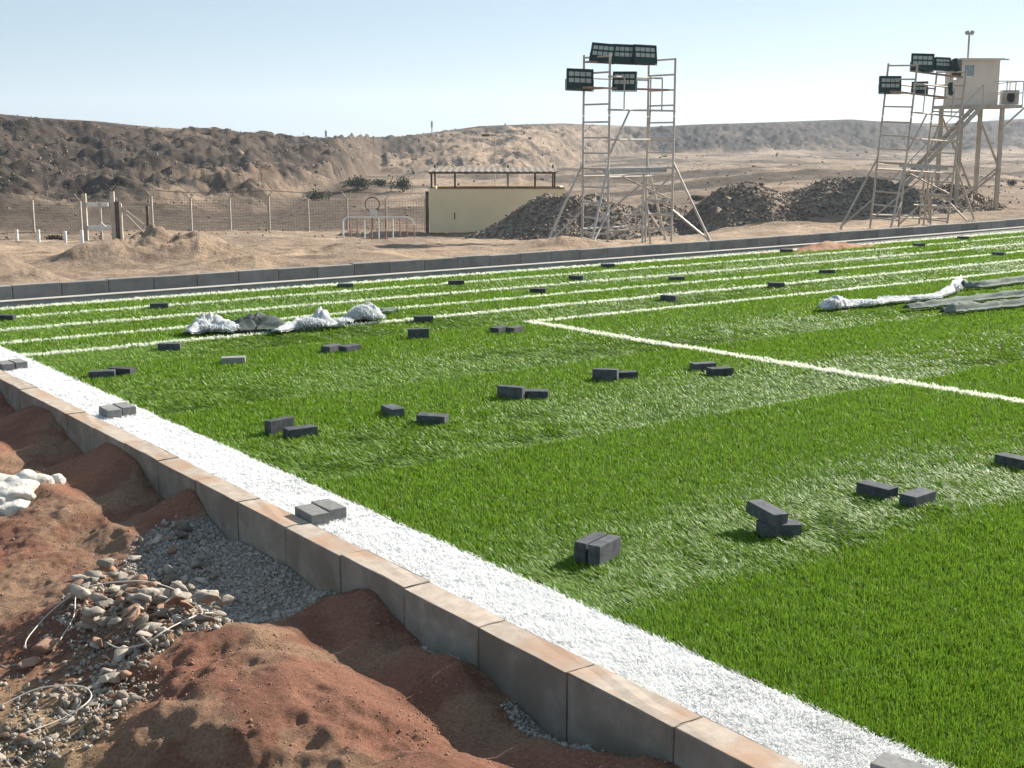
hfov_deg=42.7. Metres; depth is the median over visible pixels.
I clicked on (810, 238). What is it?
kerbstone
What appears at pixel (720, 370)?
paving block
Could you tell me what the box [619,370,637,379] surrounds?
paving block
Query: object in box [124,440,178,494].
kerbstone
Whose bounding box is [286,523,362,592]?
kerbstone
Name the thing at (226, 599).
rubble stone
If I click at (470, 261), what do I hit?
kerbstone
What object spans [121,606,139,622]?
rubble stone
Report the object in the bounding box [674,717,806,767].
kerbstone
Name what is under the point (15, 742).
rubble stone
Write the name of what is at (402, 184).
shrub
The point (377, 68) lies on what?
sky
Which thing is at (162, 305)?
paving block
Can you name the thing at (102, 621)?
rubble stone
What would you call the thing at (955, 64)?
floodlight
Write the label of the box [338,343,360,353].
paving block
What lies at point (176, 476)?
kerbstone
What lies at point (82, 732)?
rubble stone
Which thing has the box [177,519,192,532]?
rubble stone
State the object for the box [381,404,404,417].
paving block
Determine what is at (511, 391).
paving block
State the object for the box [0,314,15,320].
paving block
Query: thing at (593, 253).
kerbstone
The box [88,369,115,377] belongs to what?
paving block
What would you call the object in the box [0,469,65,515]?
plastic bag
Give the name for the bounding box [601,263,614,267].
paving block
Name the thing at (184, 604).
rubble stone
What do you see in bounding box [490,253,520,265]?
kerbstone
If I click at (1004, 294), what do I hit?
turf roll
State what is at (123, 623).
rubble stone
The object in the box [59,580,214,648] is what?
loose wire
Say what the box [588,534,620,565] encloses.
paving block
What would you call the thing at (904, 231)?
kerbstone
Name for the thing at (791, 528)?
paving block
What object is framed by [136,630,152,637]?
rubble stone
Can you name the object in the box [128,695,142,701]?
rubble stone
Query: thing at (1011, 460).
paving block
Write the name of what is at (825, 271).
paving block
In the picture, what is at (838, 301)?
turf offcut
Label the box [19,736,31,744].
rubble stone
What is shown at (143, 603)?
rubble stone
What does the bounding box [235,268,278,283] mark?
kerbstone
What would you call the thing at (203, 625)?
rubble stone
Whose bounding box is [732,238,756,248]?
kerbstone
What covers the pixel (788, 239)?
kerbstone
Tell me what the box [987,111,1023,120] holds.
hills
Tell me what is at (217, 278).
kerbstone
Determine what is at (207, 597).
rubble stone
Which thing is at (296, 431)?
paving block
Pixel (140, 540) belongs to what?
rubble stone
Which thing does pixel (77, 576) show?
rubble stone
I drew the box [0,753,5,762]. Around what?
rubble stone
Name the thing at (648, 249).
kerbstone
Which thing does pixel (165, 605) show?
rubble stone
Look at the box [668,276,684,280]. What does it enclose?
paving block
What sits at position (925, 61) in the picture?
floodlight
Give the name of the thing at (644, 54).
floodlight
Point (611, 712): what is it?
kerbstone
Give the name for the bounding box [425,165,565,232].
hut
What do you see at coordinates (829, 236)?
kerbstone
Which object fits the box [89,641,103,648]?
rubble stone
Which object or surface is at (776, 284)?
paving block
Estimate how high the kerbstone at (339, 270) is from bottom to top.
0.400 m
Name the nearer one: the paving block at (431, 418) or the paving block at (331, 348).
the paving block at (431, 418)
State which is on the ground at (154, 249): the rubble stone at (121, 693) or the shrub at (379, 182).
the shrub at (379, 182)
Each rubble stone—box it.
[0,732,8,737]
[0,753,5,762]
[13,738,20,747]
[14,733,27,739]
[16,756,26,764]
[18,656,40,668]
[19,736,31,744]
[27,737,38,745]
[31,636,63,653]
[32,741,45,747]
[49,693,58,697]
[62,579,86,594]
[62,718,76,724]
[65,589,93,599]
[67,605,77,609]
[70,584,90,599]
[70,692,84,699]
[71,574,84,579]
[71,697,81,710]
[75,621,99,628]
[79,728,85,738]
[80,582,90,588]
[80,606,104,616]
[80,616,99,627]
[83,578,91,584]
[84,570,102,577]
[86,698,99,707]
[88,576,98,585]
[88,593,107,601]
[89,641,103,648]
[91,637,102,646]
[91,688,102,693]
[92,680,104,689]
[93,716,100,723]
[95,617,107,626]
[96,598,113,609]
[97,558,114,568]
[98,675,108,682]
[99,566,115,571]
[100,668,112,672]
[105,699,113,704]
[106,571,117,577]
[107,585,119,592]
[107,617,121,624]
[107,673,119,682]
[109,590,124,598]
[114,645,128,661]
[114,700,120,706]
[115,637,126,644]
[116,572,127,579]
[116,576,131,584]
[117,597,125,605]
[117,690,128,698]
[119,613,128,625]
[119,670,131,680]
[120,584,136,592]
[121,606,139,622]
[121,698,127,704]
[122,603,140,616]
[124,587,135,592]
[125,570,134,574]
[126,594,136,602]
[127,574,147,586]
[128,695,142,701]
[129,555,141,560]
[131,614,148,626]
[132,593,151,602]
[132,600,148,605]
[136,622,164,633]
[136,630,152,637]
[137,581,156,587]
[137,637,157,649]
[137,664,147,667]
[138,537,143,545]
[138,588,159,597]
[139,635,151,646]
[140,605,146,612]
[143,547,152,552]
[147,604,163,609]
[148,610,166,618]
[149,595,166,604]
[151,577,161,581]
[153,534,163,543]
[156,626,171,632]
[157,588,172,597]
[161,574,176,584]
[162,565,177,574]
[162,597,184,608]
[166,597,180,604]
[168,546,177,554]
[169,606,184,613]
[171,581,188,591]
[171,614,181,621]
[172,588,181,597]
[174,610,182,613]
[175,600,193,608]
[176,530,187,537]
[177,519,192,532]
[179,575,187,581]
[179,591,192,599]
[186,620,194,626]
[188,583,194,589]
[189,561,202,567]
[190,589,206,597]
[193,614,214,621]
[195,577,206,583]
[195,592,211,602]
[195,622,207,631]
[197,554,209,560]
[199,539,208,544]
[200,594,220,600]
[201,594,219,602]
[205,590,218,608]
[208,570,221,579]
[208,610,226,615]
[218,594,233,605]
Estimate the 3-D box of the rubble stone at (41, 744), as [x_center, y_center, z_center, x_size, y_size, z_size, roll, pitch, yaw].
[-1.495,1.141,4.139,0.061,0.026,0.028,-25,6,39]
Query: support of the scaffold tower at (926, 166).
on the ground at (154, 249)
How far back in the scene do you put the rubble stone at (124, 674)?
4.49 m
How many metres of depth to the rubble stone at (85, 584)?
5.21 m
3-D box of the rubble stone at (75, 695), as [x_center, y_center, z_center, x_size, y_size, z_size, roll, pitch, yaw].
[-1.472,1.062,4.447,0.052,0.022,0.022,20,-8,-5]
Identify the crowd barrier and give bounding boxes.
[342,216,414,239]
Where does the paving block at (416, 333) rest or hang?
on the turf base at (418, 458)
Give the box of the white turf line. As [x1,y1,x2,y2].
[0,230,1023,403]
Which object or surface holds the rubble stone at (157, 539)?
on the earth
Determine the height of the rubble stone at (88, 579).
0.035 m
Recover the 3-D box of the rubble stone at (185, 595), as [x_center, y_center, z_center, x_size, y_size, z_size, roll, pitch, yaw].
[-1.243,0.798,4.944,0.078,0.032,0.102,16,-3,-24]
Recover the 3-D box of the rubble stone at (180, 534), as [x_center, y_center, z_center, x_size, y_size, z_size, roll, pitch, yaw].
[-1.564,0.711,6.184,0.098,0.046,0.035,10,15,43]
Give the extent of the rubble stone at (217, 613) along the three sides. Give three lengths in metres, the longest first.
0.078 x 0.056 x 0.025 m
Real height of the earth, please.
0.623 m
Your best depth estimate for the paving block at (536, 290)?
14.38 m
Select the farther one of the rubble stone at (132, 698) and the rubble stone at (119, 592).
the rubble stone at (119, 592)
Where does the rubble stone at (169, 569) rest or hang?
on the earth
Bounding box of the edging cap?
[0,226,1023,301]
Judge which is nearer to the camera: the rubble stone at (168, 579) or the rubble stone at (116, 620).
the rubble stone at (116, 620)
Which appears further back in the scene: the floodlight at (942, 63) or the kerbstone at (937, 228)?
the floodlight at (942, 63)
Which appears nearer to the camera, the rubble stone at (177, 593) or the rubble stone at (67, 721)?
the rubble stone at (67, 721)
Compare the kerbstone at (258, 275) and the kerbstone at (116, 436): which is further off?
the kerbstone at (258, 275)
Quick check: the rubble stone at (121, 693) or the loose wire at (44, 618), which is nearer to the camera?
the rubble stone at (121, 693)
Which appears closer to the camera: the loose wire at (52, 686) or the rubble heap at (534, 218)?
the loose wire at (52, 686)
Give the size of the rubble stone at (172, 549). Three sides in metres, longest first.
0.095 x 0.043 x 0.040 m
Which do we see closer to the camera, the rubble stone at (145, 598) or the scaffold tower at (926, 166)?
the rubble stone at (145, 598)
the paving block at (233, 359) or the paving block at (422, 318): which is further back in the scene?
the paving block at (422, 318)
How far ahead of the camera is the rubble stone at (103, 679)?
4.47 m
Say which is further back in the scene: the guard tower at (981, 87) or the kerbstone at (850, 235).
the guard tower at (981, 87)
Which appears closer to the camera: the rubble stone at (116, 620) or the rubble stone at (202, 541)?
the rubble stone at (116, 620)
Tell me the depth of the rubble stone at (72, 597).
5.17 m
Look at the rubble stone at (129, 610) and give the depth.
4.76 m
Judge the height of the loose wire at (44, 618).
0.109 m
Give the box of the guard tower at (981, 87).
[888,30,1023,210]
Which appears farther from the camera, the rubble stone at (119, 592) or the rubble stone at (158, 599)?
the rubble stone at (119, 592)
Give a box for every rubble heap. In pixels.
[463,192,692,239]
[637,198,688,223]
[675,181,809,233]
[781,176,985,217]
[925,183,1007,210]
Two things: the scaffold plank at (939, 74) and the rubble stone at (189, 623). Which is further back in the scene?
the scaffold plank at (939, 74)
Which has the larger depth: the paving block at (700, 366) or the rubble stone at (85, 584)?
the paving block at (700, 366)
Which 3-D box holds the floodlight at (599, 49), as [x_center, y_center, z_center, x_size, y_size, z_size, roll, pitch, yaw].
[2.707,-9.820,38.965,0.783,0.583,0.189,9,-4,13]
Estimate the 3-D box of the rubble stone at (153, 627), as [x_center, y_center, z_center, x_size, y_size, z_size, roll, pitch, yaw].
[-1.311,0.889,4.776,0.110,0.042,0.042,-6,12,-31]
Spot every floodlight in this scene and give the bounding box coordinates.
[565,68,593,91]
[589,42,615,63]
[612,71,637,91]
[614,44,636,64]
[632,44,656,65]
[878,76,901,93]
[910,53,934,71]
[911,81,928,94]
[934,57,950,70]
[948,82,952,95]
[952,58,957,72]
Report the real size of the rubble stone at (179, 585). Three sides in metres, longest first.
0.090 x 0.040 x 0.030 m
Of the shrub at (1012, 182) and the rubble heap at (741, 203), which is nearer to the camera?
the rubble heap at (741, 203)
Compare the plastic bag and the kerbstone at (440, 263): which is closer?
the plastic bag
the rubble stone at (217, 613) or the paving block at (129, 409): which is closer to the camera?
the rubble stone at (217, 613)
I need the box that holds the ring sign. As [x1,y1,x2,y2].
[365,197,379,229]
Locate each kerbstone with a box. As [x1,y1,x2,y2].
[0,285,12,299]
[0,370,13,377]
[0,377,37,411]
[10,282,61,298]
[20,388,58,408]
[43,399,84,435]
[61,279,108,295]
[67,412,112,453]
[94,426,142,450]
[106,276,153,292]
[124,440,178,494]
[152,274,196,289]
[158,458,216,499]
[193,271,238,286]
[196,477,259,540]
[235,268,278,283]
[238,499,308,566]
[277,266,316,280]
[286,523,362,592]
[315,264,353,277]
[341,549,429,626]
[350,261,389,275]
[389,259,423,272]
[404,582,505,669]
[424,257,457,270]
[453,254,489,267]
[479,620,594,741]
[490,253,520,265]
[518,251,550,263]
[548,249,579,261]
[567,664,701,763]
[580,247,607,259]
[603,246,634,257]
[630,244,660,255]
[661,242,685,253]
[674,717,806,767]
[681,241,709,251]
[709,239,733,250]
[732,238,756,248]
[752,236,778,246]
[778,235,799,245]
[798,233,819,243]
[816,232,839,241]
[835,230,858,240]
[858,229,877,238]
[878,228,895,237]
[895,227,912,236]
[913,226,929,234]
[924,224,945,233]
[946,223,961,232]
[962,222,976,230]
[977,221,991,229]
[991,220,1005,228]
[1003,219,1019,227]
[1016,218,1023,225]
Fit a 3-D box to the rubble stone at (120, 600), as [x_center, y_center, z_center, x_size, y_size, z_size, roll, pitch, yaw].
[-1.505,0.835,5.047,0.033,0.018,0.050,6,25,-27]
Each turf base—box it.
[0,232,1023,767]
[1,349,932,767]
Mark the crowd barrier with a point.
(378, 217)
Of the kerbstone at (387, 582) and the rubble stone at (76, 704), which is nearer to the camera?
the rubble stone at (76, 704)
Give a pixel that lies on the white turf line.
(796, 364)
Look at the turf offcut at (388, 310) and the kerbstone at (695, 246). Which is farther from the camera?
the kerbstone at (695, 246)
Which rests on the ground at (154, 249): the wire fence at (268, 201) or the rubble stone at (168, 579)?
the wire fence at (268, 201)
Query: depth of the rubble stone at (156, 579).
5.75 m
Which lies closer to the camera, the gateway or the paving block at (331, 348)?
the paving block at (331, 348)
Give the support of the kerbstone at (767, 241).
on the ground at (154, 249)
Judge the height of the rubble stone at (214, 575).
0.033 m
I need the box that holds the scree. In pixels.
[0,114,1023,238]
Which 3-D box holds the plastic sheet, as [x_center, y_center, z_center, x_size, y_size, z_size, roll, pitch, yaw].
[-1.979,-0.597,11.688,1.942,0.176,0.653,-7,13,-32]
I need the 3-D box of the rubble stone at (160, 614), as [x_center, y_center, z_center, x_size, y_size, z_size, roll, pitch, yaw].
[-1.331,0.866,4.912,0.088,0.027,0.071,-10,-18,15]
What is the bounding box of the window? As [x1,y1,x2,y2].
[964,65,973,76]
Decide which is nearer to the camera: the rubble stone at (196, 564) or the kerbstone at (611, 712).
the kerbstone at (611, 712)
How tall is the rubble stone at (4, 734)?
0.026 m
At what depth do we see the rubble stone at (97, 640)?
4.75 m
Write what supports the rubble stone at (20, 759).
on the earth
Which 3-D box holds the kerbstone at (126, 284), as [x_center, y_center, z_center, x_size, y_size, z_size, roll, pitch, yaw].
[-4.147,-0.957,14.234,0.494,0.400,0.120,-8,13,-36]
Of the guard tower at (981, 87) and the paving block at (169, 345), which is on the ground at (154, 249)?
the guard tower at (981, 87)
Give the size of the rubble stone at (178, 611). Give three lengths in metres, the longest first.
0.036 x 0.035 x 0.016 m
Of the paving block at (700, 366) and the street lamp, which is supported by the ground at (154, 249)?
the street lamp
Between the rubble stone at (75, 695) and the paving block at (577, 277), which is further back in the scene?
the paving block at (577, 277)
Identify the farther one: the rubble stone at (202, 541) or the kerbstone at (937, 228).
the kerbstone at (937, 228)
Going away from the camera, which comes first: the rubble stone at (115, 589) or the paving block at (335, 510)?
the rubble stone at (115, 589)
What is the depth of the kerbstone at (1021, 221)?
24.63 m
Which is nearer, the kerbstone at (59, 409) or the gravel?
the gravel
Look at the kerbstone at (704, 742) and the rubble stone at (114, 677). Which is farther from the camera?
the rubble stone at (114, 677)
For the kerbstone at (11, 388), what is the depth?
8.94 m
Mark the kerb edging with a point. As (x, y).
(201, 290)
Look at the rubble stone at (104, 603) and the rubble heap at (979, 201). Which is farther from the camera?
the rubble heap at (979, 201)
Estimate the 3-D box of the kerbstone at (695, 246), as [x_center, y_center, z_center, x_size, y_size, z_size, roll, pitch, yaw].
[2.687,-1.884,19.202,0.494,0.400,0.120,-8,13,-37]
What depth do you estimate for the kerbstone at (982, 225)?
23.77 m
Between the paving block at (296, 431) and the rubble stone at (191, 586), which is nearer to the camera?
the rubble stone at (191, 586)
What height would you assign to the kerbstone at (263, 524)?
0.424 m
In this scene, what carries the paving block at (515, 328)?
on the turf base at (418, 458)
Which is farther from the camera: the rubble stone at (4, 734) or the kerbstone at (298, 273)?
the kerbstone at (298, 273)
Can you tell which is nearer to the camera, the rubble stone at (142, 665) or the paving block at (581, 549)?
the rubble stone at (142, 665)
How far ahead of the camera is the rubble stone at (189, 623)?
4.79 m
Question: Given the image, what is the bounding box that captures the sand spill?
[761,241,902,254]
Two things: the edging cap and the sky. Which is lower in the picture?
the edging cap
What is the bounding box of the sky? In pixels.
[0,0,1023,137]
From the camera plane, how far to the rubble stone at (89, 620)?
4.87 m
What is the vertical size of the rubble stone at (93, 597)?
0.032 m
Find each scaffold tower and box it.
[548,53,710,242]
[840,63,974,229]
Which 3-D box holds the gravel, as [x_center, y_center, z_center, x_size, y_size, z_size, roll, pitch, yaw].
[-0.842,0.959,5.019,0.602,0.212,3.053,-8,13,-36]
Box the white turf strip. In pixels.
[0,345,957,767]
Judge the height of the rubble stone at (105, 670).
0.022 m
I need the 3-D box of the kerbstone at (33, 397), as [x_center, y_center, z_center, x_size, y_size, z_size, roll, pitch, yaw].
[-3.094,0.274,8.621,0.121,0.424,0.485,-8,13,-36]
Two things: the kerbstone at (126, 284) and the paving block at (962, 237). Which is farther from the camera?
the paving block at (962, 237)
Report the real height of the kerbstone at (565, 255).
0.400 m
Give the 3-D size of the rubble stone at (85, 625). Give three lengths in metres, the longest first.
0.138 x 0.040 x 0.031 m
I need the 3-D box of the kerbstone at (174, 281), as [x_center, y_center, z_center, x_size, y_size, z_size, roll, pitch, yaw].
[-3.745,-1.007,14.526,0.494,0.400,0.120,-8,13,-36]
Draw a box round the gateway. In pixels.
[77,183,149,240]
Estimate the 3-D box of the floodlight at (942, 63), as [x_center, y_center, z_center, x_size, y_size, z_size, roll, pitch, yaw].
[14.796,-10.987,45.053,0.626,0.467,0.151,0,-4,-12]
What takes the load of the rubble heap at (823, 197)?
on the ground at (154, 249)
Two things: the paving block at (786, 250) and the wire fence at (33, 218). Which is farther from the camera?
the wire fence at (33, 218)
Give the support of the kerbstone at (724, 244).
on the ground at (154, 249)
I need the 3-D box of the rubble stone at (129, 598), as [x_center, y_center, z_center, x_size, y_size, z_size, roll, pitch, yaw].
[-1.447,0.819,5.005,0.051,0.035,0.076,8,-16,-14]
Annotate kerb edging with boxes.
[0,227,1023,307]
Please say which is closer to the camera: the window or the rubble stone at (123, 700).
the rubble stone at (123, 700)
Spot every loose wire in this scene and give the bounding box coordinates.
[0,685,91,733]
[25,595,71,648]
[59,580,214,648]
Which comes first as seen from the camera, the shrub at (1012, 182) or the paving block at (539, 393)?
the paving block at (539, 393)
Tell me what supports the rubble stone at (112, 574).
on the rubble stone
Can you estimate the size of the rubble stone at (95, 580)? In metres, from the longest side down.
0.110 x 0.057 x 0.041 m
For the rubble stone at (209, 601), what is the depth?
4.93 m
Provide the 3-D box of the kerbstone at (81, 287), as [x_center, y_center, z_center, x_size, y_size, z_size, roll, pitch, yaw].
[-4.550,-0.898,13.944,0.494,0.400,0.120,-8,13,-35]
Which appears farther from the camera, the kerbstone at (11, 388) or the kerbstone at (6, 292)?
the kerbstone at (6, 292)
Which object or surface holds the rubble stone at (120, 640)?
on the earth
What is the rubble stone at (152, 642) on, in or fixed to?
on the stone chippings
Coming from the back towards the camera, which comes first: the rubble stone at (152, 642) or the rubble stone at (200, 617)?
the rubble stone at (200, 617)
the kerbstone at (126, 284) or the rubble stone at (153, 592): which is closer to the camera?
the rubble stone at (153, 592)
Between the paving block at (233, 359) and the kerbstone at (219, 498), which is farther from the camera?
the paving block at (233, 359)
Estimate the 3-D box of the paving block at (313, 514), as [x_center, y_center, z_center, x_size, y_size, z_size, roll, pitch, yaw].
[-0.888,0.582,5.814,0.086,0.054,0.178,-7,13,-33]
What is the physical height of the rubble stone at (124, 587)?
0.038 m
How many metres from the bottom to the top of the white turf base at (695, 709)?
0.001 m
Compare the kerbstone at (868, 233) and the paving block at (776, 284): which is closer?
the paving block at (776, 284)
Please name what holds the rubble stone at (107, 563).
on the rubble stone at (112, 569)
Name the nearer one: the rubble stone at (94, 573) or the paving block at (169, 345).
the rubble stone at (94, 573)
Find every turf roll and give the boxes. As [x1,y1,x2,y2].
[902,289,1023,309]
[939,297,1023,313]
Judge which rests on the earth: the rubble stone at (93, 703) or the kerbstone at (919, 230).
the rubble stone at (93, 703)
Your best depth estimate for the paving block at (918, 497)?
6.09 m
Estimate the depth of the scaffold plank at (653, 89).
39.61 m
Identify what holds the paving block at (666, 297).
on the turf base at (418, 458)
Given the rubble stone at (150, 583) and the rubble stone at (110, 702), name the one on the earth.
the rubble stone at (110, 702)
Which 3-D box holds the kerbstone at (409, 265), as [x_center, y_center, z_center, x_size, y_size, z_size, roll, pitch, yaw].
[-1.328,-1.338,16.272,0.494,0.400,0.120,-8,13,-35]
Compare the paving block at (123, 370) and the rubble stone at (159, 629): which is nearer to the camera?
the rubble stone at (159, 629)
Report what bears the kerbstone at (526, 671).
on the earth
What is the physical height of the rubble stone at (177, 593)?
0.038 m
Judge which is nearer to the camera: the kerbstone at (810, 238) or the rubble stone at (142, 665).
the rubble stone at (142, 665)
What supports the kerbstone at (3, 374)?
on the ground at (154, 249)
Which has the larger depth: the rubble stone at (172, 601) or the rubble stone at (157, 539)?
the rubble stone at (157, 539)
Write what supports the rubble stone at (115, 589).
on the rubble stone at (119, 592)
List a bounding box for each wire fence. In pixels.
[0,193,82,232]
[0,230,83,242]
[145,189,425,231]
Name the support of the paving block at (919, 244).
on the turf base at (418, 458)
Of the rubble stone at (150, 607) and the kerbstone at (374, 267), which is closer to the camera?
the rubble stone at (150, 607)
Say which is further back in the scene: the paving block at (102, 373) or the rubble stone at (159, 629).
the paving block at (102, 373)
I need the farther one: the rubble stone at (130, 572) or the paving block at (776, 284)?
the paving block at (776, 284)
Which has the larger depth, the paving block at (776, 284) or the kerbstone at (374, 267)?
the kerbstone at (374, 267)
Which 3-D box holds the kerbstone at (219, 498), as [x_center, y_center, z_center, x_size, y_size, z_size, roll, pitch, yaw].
[-1.364,0.707,6.309,0.122,0.423,0.480,-7,13,-35]
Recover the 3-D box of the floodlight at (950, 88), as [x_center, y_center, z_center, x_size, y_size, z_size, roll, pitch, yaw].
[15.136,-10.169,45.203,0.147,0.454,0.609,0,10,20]
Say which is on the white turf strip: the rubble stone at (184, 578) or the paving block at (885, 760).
the paving block at (885, 760)
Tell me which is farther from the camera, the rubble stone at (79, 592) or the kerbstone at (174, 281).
the kerbstone at (174, 281)
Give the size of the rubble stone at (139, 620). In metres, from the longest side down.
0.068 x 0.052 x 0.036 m
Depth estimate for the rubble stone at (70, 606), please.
5.09 m
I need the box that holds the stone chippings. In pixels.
[0,515,232,767]
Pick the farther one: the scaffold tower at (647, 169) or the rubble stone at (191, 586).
the scaffold tower at (647, 169)
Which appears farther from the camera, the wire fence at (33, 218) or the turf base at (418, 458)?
the wire fence at (33, 218)
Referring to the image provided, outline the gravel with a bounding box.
[123,517,604,753]
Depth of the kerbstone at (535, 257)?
17.36 m
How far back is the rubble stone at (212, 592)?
4.98 m
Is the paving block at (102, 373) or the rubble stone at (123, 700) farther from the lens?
the paving block at (102, 373)
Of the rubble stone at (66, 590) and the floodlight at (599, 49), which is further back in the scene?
the floodlight at (599, 49)
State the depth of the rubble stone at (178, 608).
4.99 m
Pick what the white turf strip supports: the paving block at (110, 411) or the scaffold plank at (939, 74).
the paving block at (110, 411)
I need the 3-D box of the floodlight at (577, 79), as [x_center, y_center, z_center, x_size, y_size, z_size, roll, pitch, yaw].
[2.013,-9.065,39.110,0.870,0.648,0.210,0,0,-8]
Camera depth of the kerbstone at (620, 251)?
18.24 m
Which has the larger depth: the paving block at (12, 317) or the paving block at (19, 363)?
the paving block at (12, 317)
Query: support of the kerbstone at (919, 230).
on the ground at (154, 249)
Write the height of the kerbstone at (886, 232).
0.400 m
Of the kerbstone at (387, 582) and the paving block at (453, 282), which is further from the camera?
the paving block at (453, 282)
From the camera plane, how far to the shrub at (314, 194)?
133.54 m
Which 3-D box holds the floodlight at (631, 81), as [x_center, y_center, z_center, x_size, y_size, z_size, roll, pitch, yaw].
[3.373,-9.024,39.117,0.783,0.583,0.189,5,6,19]
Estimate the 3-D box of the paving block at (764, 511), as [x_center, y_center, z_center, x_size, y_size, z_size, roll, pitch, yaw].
[1.104,0.557,5.674,0.086,0.054,0.178,-2,17,-31]
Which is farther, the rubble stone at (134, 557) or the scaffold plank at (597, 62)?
the scaffold plank at (597, 62)
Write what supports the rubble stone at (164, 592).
on the earth
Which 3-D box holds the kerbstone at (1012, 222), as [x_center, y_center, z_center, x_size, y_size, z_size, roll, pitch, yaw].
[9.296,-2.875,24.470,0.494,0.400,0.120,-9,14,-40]
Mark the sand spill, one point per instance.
(828, 245)
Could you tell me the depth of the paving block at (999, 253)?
18.96 m
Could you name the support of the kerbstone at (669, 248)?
on the ground at (154, 249)
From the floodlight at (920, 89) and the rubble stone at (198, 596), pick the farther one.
the floodlight at (920, 89)
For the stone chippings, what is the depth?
4.61 m
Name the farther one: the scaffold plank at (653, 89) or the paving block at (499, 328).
the scaffold plank at (653, 89)
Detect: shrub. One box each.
[40,233,63,239]
[302,188,335,200]
[338,175,373,189]
[367,178,387,186]
[385,176,412,191]
[690,195,704,200]
[1006,179,1016,185]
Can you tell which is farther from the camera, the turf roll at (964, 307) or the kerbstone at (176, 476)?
the turf roll at (964, 307)
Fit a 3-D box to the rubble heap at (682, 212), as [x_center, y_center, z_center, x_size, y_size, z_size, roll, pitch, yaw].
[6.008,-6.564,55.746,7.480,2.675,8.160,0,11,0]
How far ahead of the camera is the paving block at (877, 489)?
6.23 m
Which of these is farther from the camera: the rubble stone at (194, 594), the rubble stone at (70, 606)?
the rubble stone at (70, 606)
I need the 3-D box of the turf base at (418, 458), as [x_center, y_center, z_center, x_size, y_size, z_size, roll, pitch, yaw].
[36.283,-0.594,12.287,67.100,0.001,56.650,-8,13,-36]
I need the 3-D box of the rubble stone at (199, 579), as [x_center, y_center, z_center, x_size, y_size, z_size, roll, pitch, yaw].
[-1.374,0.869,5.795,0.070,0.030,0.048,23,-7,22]
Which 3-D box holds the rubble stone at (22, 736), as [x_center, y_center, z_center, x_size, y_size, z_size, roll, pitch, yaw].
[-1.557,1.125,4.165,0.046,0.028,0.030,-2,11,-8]
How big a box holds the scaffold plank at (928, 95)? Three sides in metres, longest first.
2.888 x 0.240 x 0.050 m
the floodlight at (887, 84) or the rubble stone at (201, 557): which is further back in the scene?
the floodlight at (887, 84)
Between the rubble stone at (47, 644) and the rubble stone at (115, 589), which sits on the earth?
the rubble stone at (47, 644)
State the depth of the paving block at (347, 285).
14.87 m
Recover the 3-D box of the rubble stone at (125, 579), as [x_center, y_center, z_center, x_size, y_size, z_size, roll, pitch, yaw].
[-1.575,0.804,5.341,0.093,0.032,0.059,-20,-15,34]
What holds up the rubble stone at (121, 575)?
on the earth
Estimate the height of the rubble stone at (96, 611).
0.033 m
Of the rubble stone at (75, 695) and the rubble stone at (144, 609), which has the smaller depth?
the rubble stone at (75, 695)
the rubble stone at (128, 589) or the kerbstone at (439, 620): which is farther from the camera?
the rubble stone at (128, 589)
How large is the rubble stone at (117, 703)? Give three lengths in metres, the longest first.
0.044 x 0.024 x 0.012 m
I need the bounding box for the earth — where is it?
[0,392,678,767]
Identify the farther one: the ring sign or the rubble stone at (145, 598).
the ring sign
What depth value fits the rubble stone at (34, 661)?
4.74 m
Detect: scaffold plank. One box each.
[582,87,668,90]
[585,61,637,64]
[890,91,946,97]
[910,70,963,77]
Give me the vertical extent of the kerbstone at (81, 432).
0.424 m
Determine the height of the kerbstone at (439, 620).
0.424 m
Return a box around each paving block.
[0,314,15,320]
[0,360,14,370]
[8,358,27,368]
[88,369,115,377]
[99,404,121,418]
[108,366,135,374]
[112,402,135,415]
[150,302,168,308]
[157,342,181,350]
[221,355,245,364]
[264,416,293,435]
[283,424,317,438]
[295,504,329,525]
[311,499,346,520]
[321,343,342,352]
[338,283,353,288]
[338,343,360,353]
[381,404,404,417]
[408,328,428,338]
[413,315,432,321]
[416,412,448,424]
[448,280,463,284]
[490,325,507,333]
[497,385,524,399]
[506,325,523,333]
[525,389,548,398]
[529,288,545,293]
[569,275,584,280]
[574,531,606,563]
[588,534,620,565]
[592,368,618,381]
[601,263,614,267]
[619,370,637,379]
[660,294,678,300]
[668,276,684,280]
[690,361,716,370]
[706,366,733,375]
[745,499,788,526]
[756,520,801,536]
[767,282,784,287]
[780,249,792,252]
[819,269,834,273]
[856,479,897,500]
[870,752,933,767]
[899,487,935,507]
[913,243,925,246]
[957,236,968,238]
[992,252,1005,255]
[994,452,1023,469]
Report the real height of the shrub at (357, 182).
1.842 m
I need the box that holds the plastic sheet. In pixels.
[182,302,385,333]
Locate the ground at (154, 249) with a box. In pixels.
[0,114,1023,284]
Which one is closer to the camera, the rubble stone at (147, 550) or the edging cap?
the rubble stone at (147, 550)
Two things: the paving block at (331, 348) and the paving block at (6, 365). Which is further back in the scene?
the paving block at (331, 348)
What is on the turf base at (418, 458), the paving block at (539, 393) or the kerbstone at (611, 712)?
the paving block at (539, 393)
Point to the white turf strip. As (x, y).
(216, 455)
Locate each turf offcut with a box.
[378,307,397,312]
[816,275,1023,309]
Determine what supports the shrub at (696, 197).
on the ground at (154, 249)

